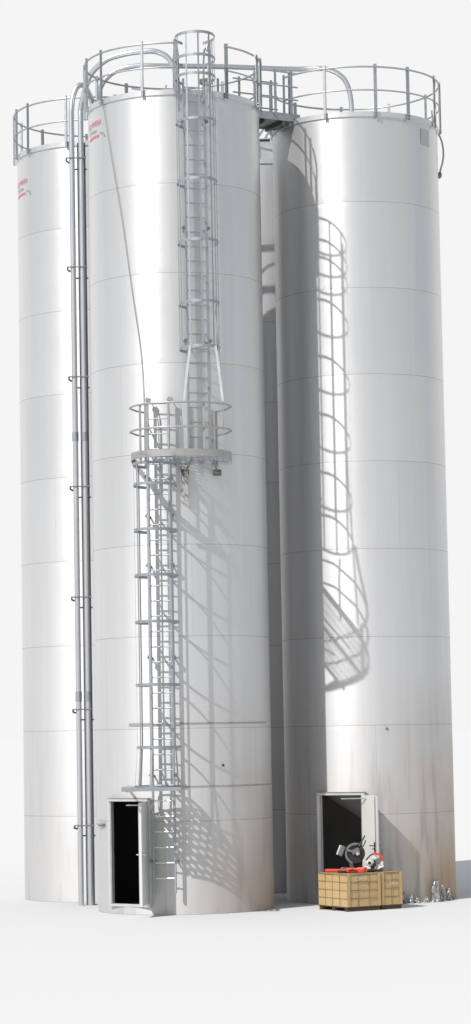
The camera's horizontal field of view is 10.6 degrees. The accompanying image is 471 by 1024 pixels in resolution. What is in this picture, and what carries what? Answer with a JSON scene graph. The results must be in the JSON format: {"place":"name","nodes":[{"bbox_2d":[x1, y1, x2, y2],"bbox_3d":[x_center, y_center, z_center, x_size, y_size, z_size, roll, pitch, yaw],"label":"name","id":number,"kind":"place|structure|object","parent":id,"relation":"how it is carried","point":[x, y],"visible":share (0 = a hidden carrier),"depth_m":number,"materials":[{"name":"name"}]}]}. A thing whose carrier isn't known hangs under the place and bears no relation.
{"place":"outdoors","nodes":[
{"label":"outdoors","id":0,"kind":"place"},
{"bbox_2d":[0,730,470,1023],"bbox_3d":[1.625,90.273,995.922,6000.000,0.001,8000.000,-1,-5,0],"label":"ground","id":1,"kind":"structure","parent":0,"point":[284,960],"depth_m":38.37,"materials":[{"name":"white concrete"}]},
{"bbox_2d":[13,95,113,901],"bbox_3d":[-2.887,-0.247,54.330,3.622,16.857,3.589,-1,-5,0],"label":"silo","id":2,"kind":"object","parent":1,"relation":"on","point":[48,657],"visible":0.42,"depth_m":52.99,"materials":[{"name":"metal"}]},
{"bbox_2d":[65,143,95,904],"bbox_3d":[-3.168,0.137,51.732,0.439,15.650,0.234,-1,-5,0],"label":"pipe support","id":3,"kind":"object","parent":1,"relation":"on","point":[82,486],"visible":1,"depth_m":51.77,"materials":[{"name":"grey metal"}]},
{"bbox_2d":[69,82,94,905],"bbox_3d":[-2.963,-0.465,52.255,0.284,16.934,1.306,-3,-5,23],"label":"filling pipe","id":4,"kind":"object","parent":1,"relation":"on","point":[75,440],"visible":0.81,"depth_m":51.70,"materials":[{"name":"metal"}]},
{"bbox_2d":[78,48,180,904],"bbox_3d":[-2.112,-0.797,51.233,2.306,17.387,0.462,-3,-5,20],"label":"filling pipe","id":5,"kind":"object","parent":1,"relation":"on","point":[93,71],"visible":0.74,"depth_m":51.72,"materials":[{"name":"metal"}]},
{"bbox_2d":[83,39,273,914],"bbox_3d":[-1.120,-0.635,50.251,3.628,16.857,3.591,1,-6,-27],"label":"silo","id":6,"kind":"object","parent":1,"relation":"on","point":[224,837],"visible":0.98,"depth_m":48.88,"materials":[{"name":"metal"}]},
{"bbox_2d":[103,107,143,401],"bbox_3d":[-2.191,-4.535,49.197,0.947,7.082,0.077,-5,-6,36],"label":"hanging cable","id":7,"kind":"object","parent":6,"relation":"hanging from","point":[126,254],"visible":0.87,"depth_m":49.13,"materials":[{"name":"grey metal"}]},
{"bbox_2d":[126,802,148,906],"bbox_3d":[-1.866,6.446,47.731,0.417,1.940,0.986,-1,-5,0],"label":"door","id":8,"kind":"structure","parent":6,"relation":"in","point":[142,806],"depth_m":47.47,"materials":[{"name":"white paint"}]},
{"bbox_2d":[121,396,184,892],"bbox_3d":[-1.560,2.460,47.730,1.180,9.430,1.726,-1,-5,0],"label":"caged ladder","id":9,"kind":"object","parent":6,"relation":"attached to","point":[152,787],"visible":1,"depth_m":47.72,"materials":[{"name":"metal"}]},
{"bbox_2d":[129,401,231,500],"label":"landing platform","id":10,"kind":"structure","parent":6,"relation":"attached to","point":[203,454],"depth_m":47.46,"materials":[{"name":"metal"}]},
{"bbox_2d":[172,30,223,448],"bbox_3d":[-0.762,-5.112,48.504,0.811,8.140,1.460,0,-5,-9],"label":"caged ladder","id":11,"kind":"object","parent":6,"relation":"attached to","point":[205,177],"visible":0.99,"depth_m":48.40,"materials":[{"name":"metal"}]},
{"bbox_2d":[199,78,218,91],"bbox_3d":[-0.527,-8.380,51.022,0.403,0.700,0.260,-1,-5,0],"label":"pressure vent","id":12,"kind":"object","parent":6,"relation":"on","point":[206,85],"visible":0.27,"depth_m":50.97,"materials":[{"name":"metal"}]},
{"bbox_2d":[232,66,299,131],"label":"roof bridge","id":13,"kind":"structure","parent":6,"relation":"on","point":[270,120],"depth_m":51.72,"materials":[{"name":"metal"}]},
{"bbox_2d":[260,117,300,892],"bbox_3d":[0.851,-0.138,56.351,3.624,16.857,3.589,-1,-5,0],"label":"silo","id":14,"kind":"object","parent":1,"relation":"on","point":[273,545],"visible":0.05,"depth_m":54.59,"materials":[{"name":"metal"}]},
{"bbox_2d":[259,129,272,158],"bbox_3d":[0.715,-8.051,56.111,0.700,0.884,0.680,-1,-5,0],"label":"filter unit","id":15,"kind":"object","parent":14,"relation":"on","point":[266,149],"visible":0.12,"depth_m":55.81,"materials":[{"name":"metal"}]},
{"bbox_2d":[318,872,380,911],"bbox_3d":[2.181,7.261,48.468,0.780,0.700,1.029,2,-6,-31],"label":"crate","id":16,"kind":"object","parent":1,"relation":"on","point":[349,892],"visible":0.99,"depth_m":48.12,"materials":[{"name":"brown wood"}]},
{"bbox_2d":[325,867,366,872],"bbox_3d":[2.098,6.844,48.389,0.864,0.110,0.166,-4,-6,28],"label":"demolition tool","id":17,"kind":"object","parent":16,"relation":"on","point":[357,870],"visible":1,"depth_m":48.29,"materials":[{"name":"red paint"}]},
{"bbox_2d":[336,835,366,872],"bbox_3d":[2.215,6.565,48.625,0.602,0.703,0.335,0,-5,-15],"label":"chop saw","id":18,"kind":"object","parent":16,"relation":"on","point":[354,852],"visible":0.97,"depth_m":48.57,"materials":[{"name":"grey metal"}]},
{"bbox_2d":[366,849,383,871],"bbox_3d":[2.669,6.686,48.578,0.348,0.416,0.262,-1,-5,0],"label":"saw","id":19,"kind":"object","parent":16,"relation":"on","point":[376,865],"visible":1,"depth_m":48.49,"materials":[{"name":"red metal"}]},
{"bbox_2d":[269,64,455,903],"bbox_3d":[2.605,-0.526,52.264,3.622,16.857,3.608,4,-7,-44],"label":"silo","id":20,"kind":"object","parent":1,"relation":"on","point":[368,740],"visible":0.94,"depth_m":50.89,"materials":[{"name":"metal"}]},
{"bbox_2d":[98,63,353,111],"bbox_3d":[-0.138,-6.781,53.132,5.562,5.567,0.676,0,-5,-15],"label":"filling pipe","id":21,"kind":"object","parent":20,"relation":"attached to","point":[341,76],"visible":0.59,"depth_m":53.36,"materials":[{"name":"metal"}]},
{"bbox_2d":[341,795,379,866],"bbox_3d":[2.529,6.538,49.694,0.393,1.940,1.056,3,-6,-40],"label":"door","id":22,"kind":"structure","parent":20,"relation":"in","point":[369,803],"depth_m":49.53,"materials":[{"name":"white paint"}]},
{"bbox_2d":[431,110,443,178],"bbox_3d":[4.225,-7.677,52.860,0.261,1.455,0.100,-1,-5,0],"label":"cable","id":23,"kind":"object","parent":20,"relation":"attached to","point":[439,174],"visible":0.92,"depth_m":52.83,"materials":[{"name":"grey metal"}]},
{"bbox_2d":[374,870,402,909],"bbox_3d":[2.750,7.273,48.785,0.497,0.710,0.949,2,-6,-31],"label":"crate","id":24,"kind":"object","parent":1,"relation":"on","point":[391,890],"visible":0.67,"depth_m":48.41,"materials":[{"name":"brown wood"}]},
{"bbox_2d":[402,891,406,903],"bbox_3d":[3.316,7.586,49.833,0.150,0.241,0.106,-1,-5,0],"label":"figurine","id":25,"kind":"object","parent":1,"relation":"on","point":[404,898],"visible":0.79,"depth_m":49.81,"materials":[{"name":"silver metal"}]},
{"bbox_2d":[431,879,440,901],"bbox_3d":[3.977,7.496,50.154,0.208,0.452,0.116,-1,-5,0],"label":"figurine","id":26,"kind":"object","parent":1,"relation":"on","point":[435,895],"visible":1,"depth_m":50.12,"materials":[{"name":"silver metal"}]},
{"bbox_2d":[0,0,470,738],"label":"sky","id":27,"kind":"structure","parent":0,"point":[45,45],"materials":[{"name":"white"}]},
{"bbox_2d":[408,895,413,902],"bbox_3d":[3.464,7.617,49.847,0.106,0.177,0.091,1,-5,-21],"label":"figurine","id":28,"kind":"object","parent":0,"point":[411,899],"visible":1,"depth_m":49.82,"materials":[{"name":"silver metal"}]},
{"bbox_2d":[440,885,445,900],"bbox_3d":[4.123,7.558,50.312,0.116,0.351,0.090,-3,-5,23],"label":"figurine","id":29,"kind":"object","parent":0,"point":[443,894],"visible":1,"depth_m":50.28,"materials":[{"name":"silver metal"}]},
{"bbox_2d":[447,888,451,900],"bbox_3d":[4.264,7.612,50.455,0.108,0.262,0.076,-1,-5,0],"label":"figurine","id":30,"kind":"object","parent":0,"point":[449,898],"visible":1,"depth_m":50.43,"materials":[{"name":"silver metal"}]}
]}

